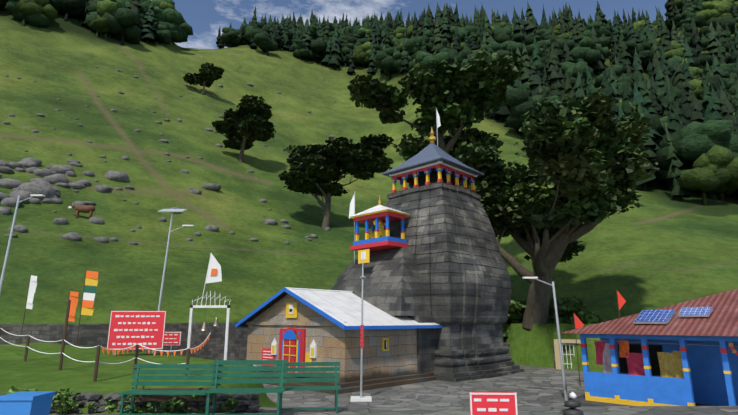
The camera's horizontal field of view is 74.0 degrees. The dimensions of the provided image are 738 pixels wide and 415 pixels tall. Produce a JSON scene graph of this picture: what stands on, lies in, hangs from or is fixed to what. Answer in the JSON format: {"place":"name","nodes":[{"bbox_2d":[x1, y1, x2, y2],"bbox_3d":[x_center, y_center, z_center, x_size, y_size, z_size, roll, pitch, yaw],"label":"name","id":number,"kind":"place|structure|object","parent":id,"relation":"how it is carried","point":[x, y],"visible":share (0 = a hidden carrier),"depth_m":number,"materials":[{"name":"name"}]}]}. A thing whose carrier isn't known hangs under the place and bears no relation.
{"place":"outdoors","nodes":[
{"label":"outdoors","id":0,"kind":"place"},
{"bbox_2d":[349,191,354,262],"bbox_3d":[-0.927,1.170,26.547,0.389,4.173,0.044,-8,-15,29],"label":"temple flag","id":1,"kind":"object","parent":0,"point":[352,208],"visible":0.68,"depth_m":26.77,"materials":[{"name":"white fabric"}]},
{"bbox_2d":[0,7,737,412],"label":"grassy hillside","id":2,"kind":"structure","parent":0,"point":[660,247],"depth_m":53.37,"materials":[{"name":"green plant"}]},
{"bbox_2d":[0,194,44,293],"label":"solar lamp","id":3,"kind":"object","parent":2,"relation":"on","point":[10,237],"visible":1,"depth_m":19.93,"materials":[{"name":"metal"}]},
{"bbox_2d":[19,271,97,345],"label":"prayer flags","id":4,"kind":"object","parent":2,"relation":"on","point":[89,288],"visible":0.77,"depth_m":21.61,"materials":[{"name":"orange fabric"}]},
{"bbox_2d":[68,204,94,218],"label":"brown cow","id":5,"kind":"object","parent":2,"relation":"on","point":[90,209],"visible":0.94,"depth_m":43.71},
{"bbox_2d":[0,300,210,381],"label":"rope fence posts","id":6,"kind":"object","parent":2,"relation":"on","point":[97,361],"visible":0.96,"depth_m":12.98,"materials":[{"name":"brown wood"}]},
{"bbox_2d":[0,322,247,359],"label":"retaining wall","id":7,"kind":"structure","parent":2,"relation":"on","point":[94,335],"depth_m":27.98,"materials":[{"name":"grey stone"}]},
{"bbox_2d":[107,311,165,355],"bbox_3d":[-8.175,4.421,17.262,1.850,1.528,0.079,2,-13,-9],"label":"red sign","id":8,"kind":"object","parent":2,"relation":"on","point":[127,329],"visible":0.96,"depth_m":17.25,"materials":[{"name":"red metal"}]},
{"bbox_2d":[163,332,180,354],"bbox_3d":[-7.323,5.077,18.152,0.660,0.927,0.079,1,-13,-6],"label":"red sign","id":9,"kind":"object","parent":2,"relation":"on","point":[171,339],"visible":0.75,"depth_m":18.16,"materials":[{"name":"red metal"}]},
{"bbox_2d":[134,388,212,401],"bbox_3d":[-3.704,3.598,9.427,1.500,0.200,0.320,1,-13,-4],"label":"old log","id":10,"kind":"object","parent":2,"relation":"on","point":[158,398],"visible":0.43,"depth_m":9.27,"materials":[{"name":"wood"}]},
{"bbox_2d":[152,209,194,352],"bbox_3d":[-8.687,3.722,21.505,1.608,7.637,0.590,0,-13,-1],"label":"solar lamp","id":11,"kind":"object","parent":2,"relation":"on","point":[170,231],"visible":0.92,"depth_m":21.98,"materials":[{"name":"metal"}]},
{"bbox_2d":[0,61,348,244],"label":"rocks","id":12,"kind":"object","parent":2,"relation":"on","point":[43,186],"visible":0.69,"depth_m":50.10,"materials":[{"name":"grey stone"}]},
{"bbox_2d":[183,62,223,94],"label":"tree","id":13,"kind":"object","parent":2,"relation":"on","point":[210,73],"depth_m":117.15,"materials":[{"name":"green plant"}]},
{"bbox_2d":[212,94,275,162],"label":"oak tree","id":14,"kind":"object","parent":2,"relation":"on","point":[250,117],"depth_m":80.71,"materials":[{"name":"green plant"}]},
{"bbox_2d":[277,134,393,229],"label":"tree","id":15,"kind":"object","parent":2,"relation":"on","point":[310,164],"depth_m":61.03,"materials":[{"name":"green plant"}]},
{"bbox_2d":[0,0,737,205],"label":"forest trees","id":16,"kind":"object","parent":2,"relation":"on","point":[683,96],"visible":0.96,"depth_m":137.82,"materials":[{"name":"green plant"}]},
{"bbox_2d":[49,364,737,414],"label":"court paving","id":17,"kind":"structure","parent":2,"relation":"on","point":[537,388],"depth_m":16.38,"materials":[{"name":"stone"}]},
{"bbox_2d":[0,391,55,414],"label":"blue box","id":18,"kind":"object","parent":17,"relation":"on","point":[29,403],"visible":1,"depth_m":6.83,"materials":[{"name":"blue plastic"}]},
{"bbox_2d":[3,386,240,412],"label":"shrubs","id":19,"kind":"object","parent":17,"relation":"on","point":[65,405],"visible":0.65,"depth_m":9.13,"materials":[{"name":"green leaves"}]},
{"bbox_2d":[0,392,260,412],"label":"shrubs","id":20,"kind":"object","parent":17,"relation":"on","point":[250,401],"visible":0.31,"depth_m":9.32,"materials":[{"name":"green plant"}]},
{"bbox_2d":[118,364,222,414],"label":"green bench","id":21,"kind":"object","parent":17,"relation":"on","point":[136,378],"visible":0.77,"depth_m":9.02,"materials":[{"name":"paint"}]},
{"bbox_2d":[187,253,230,359],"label":"entrance gate","id":22,"kind":"structure","parent":17,"relation":"on","point":[214,274],"depth_m":19.40,"materials":[{"name":"white metal"}]},
{"bbox_2d":[204,360,287,414],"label":"green bench","id":23,"kind":"object","parent":17,"relation":"on","point":[279,391],"visible":0.96,"depth_m":9.00,"materials":[{"name":"paint"}]},
{"bbox_2d":[275,362,340,413],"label":"green bench","id":24,"kind":"object","parent":17,"relation":"on","point":[336,388],"visible":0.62,"depth_m":9.69,"materials":[{"name":"paint"}]},
{"bbox_2d":[246,294,437,393],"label":"temple mandapa walls","id":25,"kind":"structure","parent":17,"relation":"on","point":[395,364],"depth_m":20.53,"materials":[{"name":"beige stone"}]},
{"bbox_2d":[253,303,388,372],"bbox_3d":[-2.715,5.766,21.269,6.974,3.218,1.694,-5,-14,20],"label":"temple door and signs","id":26,"kind":"structure","parent":25,"relation":"on","point":[292,344],"depth_m":21.13,"materials":[{"name":"red paint"}]},
{"bbox_2d":[235,287,441,329],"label":"roof","id":27,"kind":"structure","parent":25,"relation":"on","point":[341,309],"depth_m":21.60,"materials":[{"name":"white metal"}]},
{"bbox_2d":[350,263,371,401],"bbox_3d":[-0.268,4.003,17.071,0.700,5.090,0.700,0,-13,-1],"label":"pole","id":28,"kind":"object","parent":17,"relation":"on","point":[360,398],"visible":1,"depth_m":16.79,"materials":[{"name":"metal"}]},
{"bbox_2d":[331,247,436,373],"bbox_3d":[0.630,5.062,24.618,5.371,6.420,2.889,-12,-18,43],"label":"temple's stone vestibule","id":29,"kind":"object","parent":17,"relation":"on","point":[393,286],"visible":0.58,"depth_m":23.19,"materials":[{"name":"grey stone"}]},
{"bbox_2d":[358,249,369,263],"bbox_3d":[-0.264,2.435,24.417,0.770,0.663,0.064,-12,-18,43],"label":"sign","id":30,"kind":"object","parent":29,"relation":"attached to","point":[363,256],"visible":1,"depth_m":24.37,"materials":[{"name":"yellow paint"}]},
{"bbox_2d":[350,195,410,250],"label":"balcony pavilion","id":31,"kind":"structure","parent":29,"relation":"on","point":[378,215],"depth_m":25.12,"materials":[{"name":"wood"}]},
{"bbox_2d":[383,182,523,381],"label":"temple tower","id":32,"kind":"structure","parent":17,"relation":"on","point":[452,243],"depth_m":24.25,"materials":[{"name":"grey stone"}]},
{"bbox_2d":[382,108,484,193],"bbox_3d":[3.673,-3.339,28.351,4.173,5.382,4.173,-12,-18,43],"label":"temple roof canopy","id":33,"kind":"object","parent":32,"relation":"on","point":[431,163],"visible":0.73,"depth_m":27.23,"materials":[{"name":"grey metal"}]},
{"bbox_2d":[469,392,517,414],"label":"red sign","id":34,"kind":"object","parent":17,"relation":"on","point":[492,403],"visible":1,"depth_m":7.47,"materials":[{"name":"red metal"}]},
{"bbox_2d":[522,277,567,400],"bbox_3d":[6.035,4.445,16.782,1.282,4.102,0.198,1,-13,-5],"label":"solar lamp","id":35,"kind":"object","parent":17,"relation":"on","point":[560,350],"visible":0.92,"depth_m":16.85,"materials":[{"name":"metal"}]},
{"bbox_2d":[563,392,583,414],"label":"stacked stone ornament","id":36,"kind":"object","parent":17,"relation":"on","point":[572,405],"visible":1,"depth_m":8.64,"materials":[{"name":"grey stone"}]},
{"bbox_2d":[573,290,625,385],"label":"red flags","id":37,"kind":"object","parent":17,"relation":"on","point":[621,301],"visible":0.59,"depth_m":20.55,"materials":[{"name":"red fabric"}]},
{"bbox_2d":[347,52,524,160],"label":"tall tree","id":38,"kind":"object","parent":2,"relation":"on","point":[449,90],"depth_m":40.65,"materials":[{"name":"green plant"}]},
{"bbox_2d":[502,296,601,337],"bbox_3d":[10.732,7.119,31.483,7.984,2.658,3.704,-8,-15,32],"label":"bush","id":39,"kind":"object","parent":2,"relation":"on","point":[566,310],"visible":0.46,"depth_m":29.89,"materials":[{"name":"green plant"}]},
{"bbox_2d":[453,91,659,329],"bbox_3d":[10.909,0.503,30.783,12.380,14.093,15.311,6,-14,-24],"label":"oak tree","id":40,"kind":"object","parent":2,"relation":"on","point":[602,172],"depth_m":27.79,"materials":[{"name":"green plant"}]},
{"bbox_2d":[562,289,737,405],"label":"blue building","id":41,"kind":"structure","parent":2,"relation":"on","point":[710,375],"depth_m":14.16,"materials":[{"name":"blue paint"}]},
{"bbox_2d":[591,340,737,378],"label":"hanging clothes","id":42,"kind":"object","parent":41,"relation":"hanging from","point":[670,365],"visible":0.62,"depth_m":14.47,"materials":[{"name":"fabric"}]},
{"bbox_2d":[634,307,712,323],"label":"solar panels","id":43,"kind":"object","parent":41,"relation":"on","point":[663,316],"visible":1,"depth_m":14.44,"materials":[{"name":"blue glass"}]},
{"bbox_2d":[173,0,667,48],"label":"sky","id":44,"kind":"structure","parent":0,"point":[205,17],"materials":[{"name":"blue"}]},
{"bbox_2d":[503,339,580,368],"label":"gate","id":45,"kind":"structure","parent":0,"point":[556,357],"depth_m":27.05,"materials":[{"name":"white paint"}]}
]}

